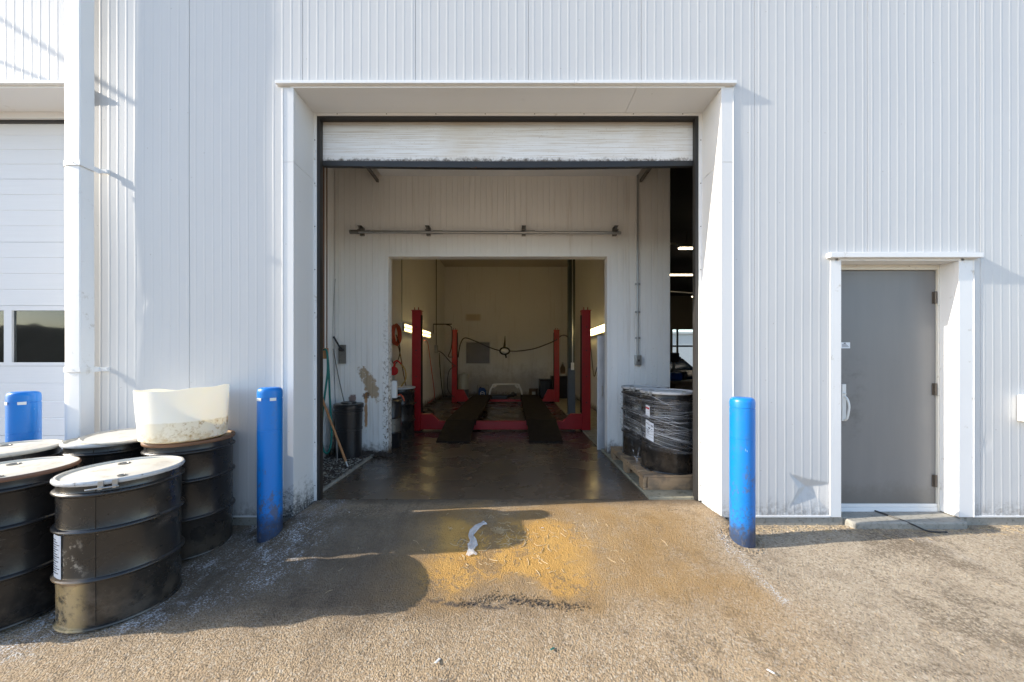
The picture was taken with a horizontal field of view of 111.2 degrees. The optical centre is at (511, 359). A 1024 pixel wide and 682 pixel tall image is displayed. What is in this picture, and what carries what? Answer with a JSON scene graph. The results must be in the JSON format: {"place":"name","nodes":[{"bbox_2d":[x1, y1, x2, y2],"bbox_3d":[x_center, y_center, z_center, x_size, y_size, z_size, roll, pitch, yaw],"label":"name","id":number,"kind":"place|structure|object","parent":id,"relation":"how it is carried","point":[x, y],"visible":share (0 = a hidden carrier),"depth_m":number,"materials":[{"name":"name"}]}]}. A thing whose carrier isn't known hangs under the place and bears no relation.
{"place":"outdoors","nodes":[
{"label":"outdoors","id":0,"kind":"place"},
{"bbox_2d":[423,396,451,413],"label":"side floor","id":1,"kind":"structure","parent":0,"point":[436,406],"depth_m":10.75,"materials":[{"name":"concrete"}]},
{"bbox_2d":[458,373,468,396],"bbox_3d":[-1.758,0.925,12.700,0.382,0.900,0.382,0,0,0],"label":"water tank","id":2,"kind":"object","parent":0,"point":[463,380],"visible":0.68,"depth_m":12.56,"materials":[{"name":"plastic"}]},
{"bbox_2d":[314,396,648,501],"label":"floor","id":3,"kind":"structure","parent":0,"point":[576,464],"depth_m":4.34,"materials":[{"name":"concrete"}]},
{"bbox_2d":[323,449,396,485],"bbox_3d":[-2.098,1.323,4.236,0.921,0.103,1.600,0,0,0],"label":"muck","id":4,"kind":"object","parent":3,"relation":"on","point":[332,472],"visible":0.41,"depth_m":4.52,"materials":[{"name":"brown soil"}]},
{"bbox_2d":[323,398,347,465],"bbox_3d":[-2.239,0.839,4.375,0.486,0.951,0.028,0,0,19],"label":"broom","id":5,"kind":"object","parent":4,"relation":"on","point":[335,433],"visible":0.83,"depth_m":4.35,"materials":[{"name":"brown wood"}]},
{"bbox_2d":[323,458,360,483],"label":"pale flakes","id":6,"kind":"object","parent":4,"relation":"on","point":[335,468],"visible":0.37,"depth_m":4.34,"materials":[{"name":"stone"}]},
{"bbox_2d":[392,395,401,447],"bbox_3d":[-1.935,0.969,5.560,0.360,0.811,0.360,0,0,0],"label":"oil keg","id":7,"kind":"object","parent":3,"relation":"on","point":[396,423],"visible":0.48,"depth_m":5.46,"materials":[{"name":"black metal"}]},
{"bbox_2d":[392,386,414,439],"bbox_3d":[-2.020,0.930,6.250,0.576,0.890,0.576,0,0,0],"label":"oil drum","id":8,"kind":"object","parent":3,"relation":"on","point":[407,409],"visible":0.49,"depth_m":6.08,"materials":[{"name":"black paint"}]},
{"bbox_2d":[392,360,406,386],"bbox_3d":[-2.116,0.257,6.493,0.322,0.501,0.054,0,0,0],"label":"pump gauge","id":9,"kind":"object","parent":8,"relation":"on","point":[394,370],"visible":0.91,"depth_m":6.49,"materials":[{"name":"red plastic"}]},
{"bbox_2d":[478,387,485,394],"bbox_3d":[-1.100,1.190,12.999,0.280,0.370,0.202,0,0,0],"label":"oil jug","id":10,"kind":"object","parent":3,"relation":"on","point":[481,391],"visible":0.8,"depth_m":12.92,"materials":[{"name":"blue plastic"}]},
{"bbox_2d":[411,307,590,442],"bbox_3d":[-0.206,0.181,8.640,3.472,2.385,5.720,0,0,0],"label":"car lift","id":11,"kind":"object","parent":3,"relation":"on","point":[540,423],"visible":0.99,"depth_m":6.72,"materials":[{"name":"red paint"}]},
{"bbox_2d":[446,324,453,357],"bbox_3d":[-1.974,-0.597,11.150,0.244,1.063,0.028,0,0,0],"label":"power cable","id":12,"kind":"object","parent":11,"relation":"attached to","point":[451,341],"visible":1,"depth_m":11.14,"materials":[{"name":"black rubber"}]},
{"bbox_2d":[458,337,498,356],"bbox_3d":[-1.029,-0.387,11.150,1.407,0.641,0.034,0,0,0],"label":"power cable","id":13,"kind":"object","parent":11,"relation":"attached to","point":[475,341],"visible":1,"depth_m":11.14,"materials":[{"name":"black rubber"}]},
{"bbox_2d":[489,383,522,394],"bbox_3d":[-0.212,1.095,11.996,1.223,0.568,0.072,0,0,0],"label":"hoop stand","id":14,"kind":"object","parent":3,"relation":"on","point":[515,384],"visible":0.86,"depth_m":11.97,"materials":[{"name":"grey metal"}]},
{"bbox_2d":[529,388,537,394],"bbox_3d":[0.790,1.225,12.997,0.344,0.300,0.350,0,0,0],"label":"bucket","id":15,"kind":"object","parent":3,"relation":"on","point":[533,391],"visible":0.88,"depth_m":12.88,"materials":[{"name":"plastic"}]},
{"bbox_2d":[539,379,550,397],"bbox_3d":[1.178,1.032,12.599,0.417,0.675,0.522,0,0,0],"label":"storage bin","id":16,"kind":"object","parent":3,"relation":"on","point":[544,385],"visible":0.75,"depth_m":12.35,"materials":[{"name":"black plastic"}]},
{"bbox_2d":[490,526,508,533],"bbox_3d":[-0.100,1.406,2.885,0.164,0.034,0.127,0,0,0],"label":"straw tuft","id":17,"kind":"object","parent":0,"point":[500,531],"visible":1,"depth_m":2.88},
{"bbox_2d":[491,392,516,398],"bbox_3d":[-0.263,1.217,11.585,0.850,0.304,0.330,0,0,0],"label":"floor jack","id":18,"kind":"object","parent":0,"point":[502,396],"visible":0.87,"depth_m":11.46,"materials":[{"name":"black metal"}]},
{"bbox_2d":[0,500,1023,681],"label":"ground","id":19,"kind":"structure","parent":0,"point":[216,640],"depth_m":2.20,"materials":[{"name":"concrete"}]},
{"bbox_2d":[5,391,41,441],"bbox_3d":[-4.040,0.924,2.900,0.183,1.321,0.183,0,0,0],"label":"bollard","id":20,"kind":"object","parent":19,"relation":"on","point":[23,415],"visible":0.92,"depth_m":2.85,"materials":[{"name":"blue plastic"}]},
{"bbox_2d":[0,439,63,461],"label":"steel drum","id":21,"kind":"object","parent":19,"relation":"on","point":[16,450],"visible":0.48,"depth_m":2.57,"materials":[{"name":"black paint"}]},
{"bbox_2d":[0,456,81,630],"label":"steel drum","id":22,"kind":"object","parent":19,"relation":"on","point":[27,522],"visible":0.61,"depth_m":2.07,"materials":[{"name":"black paint"}]},
{"bbox_2d":[59,437,143,466],"bbox_3d":[-3.185,1.048,2.815,0.559,0.855,0.559,0,0,0],"label":"steel drum","id":23,"kind":"object","parent":19,"relation":"on","point":[89,454],"visible":0.18,"depth_m":2.60,"materials":[{"name":"black paint"}]},
{"bbox_2d":[78,428,137,444],"bbox_3d":[-3.089,0.608,2.809,0.493,0.053,0.494,0,0,0],"label":"loose lid","id":24,"kind":"object","parent":23,"relation":"on","point":[112,437],"visible":0.62,"depth_m":2.73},
{"bbox_2d":[50,455,184,633],"bbox_3d":[-2.495,1.119,2.246,0.576,0.855,0.589,0,0,0],"label":"steel drum","id":25,"kind":"object","parent":19,"relation":"on","point":[116,531],"visible":1,"depth_m":2.06,"materials":[{"name":"paint"}]},
{"bbox_2d":[140,430,235,560],"bbox_3d":[-2.575,1.050,2.812,0.559,0.873,0.559,0,0,0],"label":"steel drum","id":26,"kind":"object","parent":19,"relation":"on","point":[208,465],"visible":0.47,"depth_m":2.68,"materials":[{"name":"black paint"}]},
{"bbox_2d":[133,384,228,443],"bbox_3d":[-2.562,0.403,2.747,0.570,0.415,0.535,0,0,0],"label":"plastic tub","id":27,"kind":"object","parent":26,"relation":"on","point":[165,416],"visible":1,"depth_m":2.54,"materials":[{"name":"white plastic"}]},
{"bbox_2d":[256,387,282,542],"bbox_3d":[-2.003,0.907,2.900,0.183,1.356,0.183,0,0,0],"label":"bollard","id":28,"kind":"object","parent":19,"relation":"on","point":[269,400],"visible":0.93,"depth_m":2.83,"materials":[{"name":"blue plastic"}]},
{"bbox_2d":[323,454,373,491],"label":"floor curb","id":29,"kind":"structure","parent":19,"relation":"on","point":[339,478],"depth_m":4.21,"materials":[{"name":"concrete"}]},
{"bbox_2d":[333,401,363,459],"bbox_3d":[-2.252,0.963,4.830,0.384,0.765,0.384,0,0,0],"label":"waste drum","id":30,"kind":"object","parent":29,"relation":"on","point":[348,422],"visible":0.95,"depth_m":4.69,"materials":[{"name":"black plastic"}]},
{"bbox_2d":[0,0,1023,528],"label":"warehouse","id":31,"kind":"structure","parent":19,"relation":"on","point":[832,190],"depth_m":3.10,"materials":[{"name":"white metal"}]},
{"bbox_2d":[0,124,64,448],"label":"garage door","id":32,"kind":"structure","parent":31,"relation":"in","point":[32,230],"depth_m":3.44,"materials":[{"name":"white metal"}]},
{"bbox_2d":[323,167,328,358],"bbox_3d":[-2.449,-1.758,4.520,0.122,3.494,0.140,0,0,0],"label":"door track","id":33,"kind":"object","parent":31,"relation":"attached to","point":[324,354],"visible":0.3,"depth_m":4.54,"materials":[{"name":"black metal"}]},
{"bbox_2d":[323,348,332,453],"bbox_3d":[-2.372,0.530,4.475,0.170,1.350,0.083,0,0,0],"label":"water hose","id":34,"kind":"object","parent":33,"relation":"hanging from","point":[329,392],"visible":0.75,"depth_m":4.48,"materials":[{"name":"green rubber"}]},
{"bbox_2d":[333,279,337,459],"bbox_3d":[-2.413,0.096,4.808,0.037,2.500,0.488,0,0,-33],"label":"corner cable","id":35,"kind":"object","parent":31,"relation":"attached to","point":[333,360],"visible":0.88,"depth_m":4.98,"materials":[{"name":"metal"}]},
{"bbox_2d":[333,349,343,400],"bbox_3d":[-2.464,0.249,4.994,0.194,0.808,0.022,0,0,6],"label":"wall rod","id":36,"kind":"object","parent":31,"relation":"attached to","point":[338,375],"depth_m":4.99,"materials":[{"name":"metal"}]},
{"bbox_2d":[333,336,345,363],"bbox_3d":[-2.462,-0.138,4.995,0.154,0.391,0.094,0,0,0],"label":"lever plate","id":37,"kind":"object","parent":31,"relation":"attached to","point":[341,354],"visible":1,"depth_m":5.02,"materials":[{"name":"metal"}]},
{"bbox_2d":[392,381,397,397],"bbox_3d":[-1.760,0.445,5.245,0.080,0.260,0.050,0,0,0],"label":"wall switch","id":38,"kind":"object","parent":31,"relation":"attached to","point":[394,389],"depth_m":5.22,"materials":[{"name":"white plastic"}]},
{"bbox_2d":[392,323,401,345],"bbox_3d":[-2.464,-0.530,7.454,0.093,0.481,0.490,0,0,0],"label":"air hose","id":39,"kind":"object","parent":31,"relation":"attached to","point":[398,328],"visible":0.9,"depth_m":7.42,"materials":[{"name":"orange rubber"}]},
{"bbox_2d":[401,259,401,321],"bbox_3d":[-2.530,-2.165,8.042,0.023,2.680,0.024,0,0,0],"label":"light conduit","id":40,"kind":"object","parent":31,"relation":"attached to","point":[401,290],"visible":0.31,"depth_m":8.03,"materials":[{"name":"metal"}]},
{"bbox_2d":[398,345,405,385],"bbox_3d":[-2.432,0.127,7.740,0.090,0.921,0.414,0,0,0],"label":"brown hose","id":41,"kind":"object","parent":31,"relation":"attached to","point":[402,364],"visible":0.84,"depth_m":7.86,"materials":[{"name":"brown rubber"}]},
{"bbox_2d":[400,322,430,337],"bbox_3d":[-2.490,-0.745,9.236,0.100,0.200,2.654,0,0,0],"label":"tube light","id":42,"kind":"object","parent":31,"relation":"attached to","point":[406,328],"visible":0.77,"depth_m":8.40,"materials":[{"name":"white plastic"}]},
{"bbox_2d":[423,340,434,402],"bbox_3d":[-2.480,0.350,10.514,0.161,1.817,1.684,0,0,-7],"label":"orange cord","id":43,"kind":"object","parent":42,"relation":"hanging from","point":[431,370],"visible":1,"depth_m":10.80,"materials":[{"name":"red plastic"}]},
{"bbox_2d":[434,259,437,352],"bbox_3d":[-2.510,-1.861,11.617,0.080,3.288,0.220,0,0,0],"label":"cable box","id":44,"kind":"object","parent":31,"relation":"attached to","point":[436,348],"visible":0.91,"depth_m":11.61,"materials":[{"name":"metal"}]},
{"bbox_2d":[439,353,443,396],"bbox_3d":[-2.442,0.594,12.419,0.187,1.678,0.695,0,0,0],"label":"power cable","id":45,"kind":"object","parent":31,"relation":"attached to","point":[440,374],"visible":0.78,"depth_m":12.30,"materials":[{"name":"black rubber"}]},
{"bbox_2d":[465,341,490,364],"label":"wall panel","id":46,"kind":"structure","parent":31,"relation":"attached to","point":[476,353],"depth_m":13.28,"materials":[{"name":"silver metal"}]},
{"bbox_2d":[349,225,620,235],"bbox_3d":[-0.376,-1.830,4.983,3.828,0.120,0.124,0,0,0],"label":"door pipe","id":47,"kind":"object","parent":31,"relation":"attached to","point":[361,230],"depth_m":4.93,"materials":[{"name":"metal"}]},
{"bbox_2d":[323,122,692,175],"bbox_3d":[-0.038,-2.293,4.834,3.685,0.784,2.732,0,0,0],"label":"overhead door","id":48,"kind":"structure","parent":31,"relation":"in","point":[390,148],"depth_m":3.47,"materials":[{"name":"white metal"}]},
{"bbox_2d":[591,324,604,336],"bbox_3d":[2.130,-0.725,8.750,0.100,0.200,2.400,0,0,0],"label":"tube light","id":49,"kind":"object","parent":31,"relation":"attached to","point":[597,330],"visible":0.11,"depth_m":8.53,"materials":[{"name":"white plastic"}]},
{"bbox_2d":[634,175,640,364],"bbox_3d":[1.800,-1.713,5.003,0.080,3.583,0.083,0,0,0],"label":"wall conduit","id":50,"kind":"object","parent":31,"relation":"attached to","point":[637,359],"depth_m":5.01,"materials":[{"name":"metal"}]},
{"bbox_2d":[670,273,692,275],"bbox_3d":[8.184,-4.388,16.875,2.400,0.674,0.180,0,0,0],"label":"ceiling light","id":51,"kind":"object","parent":31,"relation":"hanging from","point":[681,274],"visible":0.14,"depth_m":16.83,"materials":[{"name":"white plastic"}]},
{"bbox_2d":[670,243,692,245],"bbox_3d":[5.700,-2.851,9.000,6.604,0.567,0.050,0,0,0],"label":"ceiling pipe","id":52,"kind":"object","parent":31,"relation":"attached to","point":[681,244],"depth_m":8.98,"materials":[{"name":"metal"}]},
{"bbox_2d":[670,291,692,293],"bbox_3d":[5.700,-2.768,14.000,6.604,0.567,0.050,0,0,0],"label":"ceiling pipe","id":53,"kind":"object","parent":31,"relation":"attached to","point":[681,292],"depth_m":13.98,"materials":[{"name":"metal"}]},
{"bbox_2d":[673,329,692,366],"bbox_3d":[13.760,-0.685,26.035,3.680,3.120,0.130,0,0,0],"label":"shop window","id":54,"kind":"structure","parent":31,"relation":"in","point":[682,338],"depth_m":26.03,"materials":[{"name":"clear glass"}]},
{"bbox_2d":[677,245,692,248],"bbox_3d":[7.285,-4.388,12.841,2.400,0.674,0.180,0,0,0],"label":"ceiling light","id":55,"kind":"object","parent":31,"relation":"hanging from","point":[684,247],"visible":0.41,"depth_m":12.79,"materials":[{"name":"white plastic"}]},
{"bbox_2d":[841,271,936,506],"bbox_3d":[3.438,0.269,3.243,0.986,2.188,0.104,0,0,0],"label":"steel door","id":56,"kind":"structure","parent":31,"relation":"in","point":[889,387],"depth_m":3.25,"materials":[{"name":"grey paint"}]},
{"bbox_2d":[1017,395,1023,420],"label":"wall box","id":57,"kind":"object","parent":31,"relation":"attached to","point":[1020,407],"visible":1,"depth_m":3.07,"materials":[{"name":"white plastic"}]},
{"bbox_2d":[729,397,755,547],"bbox_3d":[1.859,0.950,2.830,0.178,1.291,0.178,0,0,0],"label":"bollard","id":58,"kind":"object","parent":19,"relation":"on","point":[742,471],"visible":0.91,"depth_m":2.76,"materials":[{"name":"blue plastic"}]},
{"bbox_2d":[874,510,947,532],"bbox_3d":[3.482,1.427,3.059,0.435,0.079,0.116,0,0,39],"label":"ground cable","id":59,"kind":"object","parent":19,"relation":"on","point":[912,524],"visible":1,"depth_m":3.00,"materials":[{"name":"black rubber"}]},
{"bbox_2d":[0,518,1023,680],"bbox_3d":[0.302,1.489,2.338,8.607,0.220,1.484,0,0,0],"label":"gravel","id":60,"kind":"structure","parent":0,"point":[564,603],"depth_m":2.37,"materials":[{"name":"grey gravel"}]},
{"bbox_2d":[560,362,564,373],"bbox_3d":[1.793,0.295,12.400,0.170,0.400,0.170,0,0,0],"label":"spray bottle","id":61,"kind":"object","parent":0,"point":[562,369],"visible":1,"depth_m":12.34,"materials":[{"name":"plastic"}]},
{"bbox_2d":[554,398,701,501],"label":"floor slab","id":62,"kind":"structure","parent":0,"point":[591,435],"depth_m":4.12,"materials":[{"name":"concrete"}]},
{"bbox_2d":[550,375,566,397],"bbox_3d":[1.669,0.973,12.449,0.611,0.795,0.522,0,0,0],"label":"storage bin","id":63,"kind":"object","parent":62,"relation":"on","point":[562,386],"visible":0.59,"depth_m":12.20,"materials":[{"name":"black plastic"}]},
{"bbox_2d":[567,259,574,413],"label":"steel column","id":64,"kind":"structure","parent":62,"relation":"on","point":[570,391],"depth_m":8.66,"materials":[{"name":"grey metal"}]},
{"bbox_2d":[510,335,566,351],"bbox_3d":[1.252,-0.517,10.371,1.474,0.529,2.828,0,0,-33],"label":"power cable","id":65,"kind":"object","parent":64,"relation":"hanging from","point":[537,347],"visible":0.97,"depth_m":11.14,"materials":[{"name":"black rubber"}]},
{"bbox_2d":[499,338,509,357],"bbox_3d":[-0.231,-0.400,11.100,0.350,0.707,0.110,0,0,0],"label":"work lamp","id":66,"kind":"object","parent":65,"relation":"hanging from","point":[503,351],"visible":1,"depth_m":11.06,"materials":[{"name":"black metal"}]},
{"bbox_2d":[571,259,573,369],"bbox_3d":[1.490,-1.625,8.627,0.070,3.760,0.054,0,0,0],"label":"column conduit","id":67,"kind":"object","parent":64,"relation":"attached to","point":[572,365],"depth_m":8.62,"materials":[{"name":"metal"}]},
{"bbox_2d":[597,336,604,449],"bbox_3d":[1.540,0.503,5.329,0.480,1.736,0.043,0,0,0],"label":"plate sheet","id":68,"kind":"object","parent":62,"relation":"on","point":[600,392],"visible":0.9,"depth_m":5.33,"materials":[{"name":"metal"}]},
{"bbox_2d":[611,446,692,489],"bbox_3d":[1.911,1.274,4.230,1.098,0.154,1.220,0,0,0],"label":"pallet","id":69,"kind":"object","parent":62,"relation":"on","point":[650,480],"visible":0.41,"depth_m":3.63,"materials":[{"name":"brown wood"}]},
{"bbox_2d":[621,385,668,457],"bbox_3d":[1.698,0.769,4.490,0.580,0.855,0.576,0,0,0],"label":"wrapped drum","id":70,"kind":"object","parent":69,"relation":"on","point":[631,408],"visible":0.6,"depth_m":4.33,"materials":[{"name":"black paint"}]},
{"bbox_2d":[639,388,692,474],"bbox_3d":[1.714,0.769,3.905,0.602,0.855,0.576,0,0,0],"label":"wrapped drum","id":71,"kind":"object","parent":69,"relation":"on","point":[666,438],"visible":0.91,"depth_m":3.67,"materials":[{"name":"black paint"}]},
{"bbox_2d":[322,513,1023,664],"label":"straw litter","id":72,"kind":"object","parent":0,"point":[982,526],"visible":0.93,"depth_m":2.85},
{"bbox_2d":[670,353,686,380],"bbox_3d":[2.940,0.125,6.285,0.300,0.500,0.230,0,0,0],"label":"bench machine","id":73,"kind":"object","parent":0,"point":[674,358],"visible":0.86,"depth_m":6.22,"materials":[{"name":"blue metal"}]},
{"bbox_2d":[670,358,692,378],"bbox_3d":[6.350,0.641,14.515,1.800,1.420,4.270,0,0,0],"label":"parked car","id":74,"kind":"object","parent":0,"point":[682,365],"depth_m":13.69,"materials":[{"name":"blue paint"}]},
{"bbox_2d":[670,379,692,389],"bbox_3d":[3.575,0.864,6.350,1.650,0.977,0.700,0,0,0],"label":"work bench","id":75,"kind":"object","parent":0,"point":[686,384],"visible":0.16,"depth_m":6.05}
]}

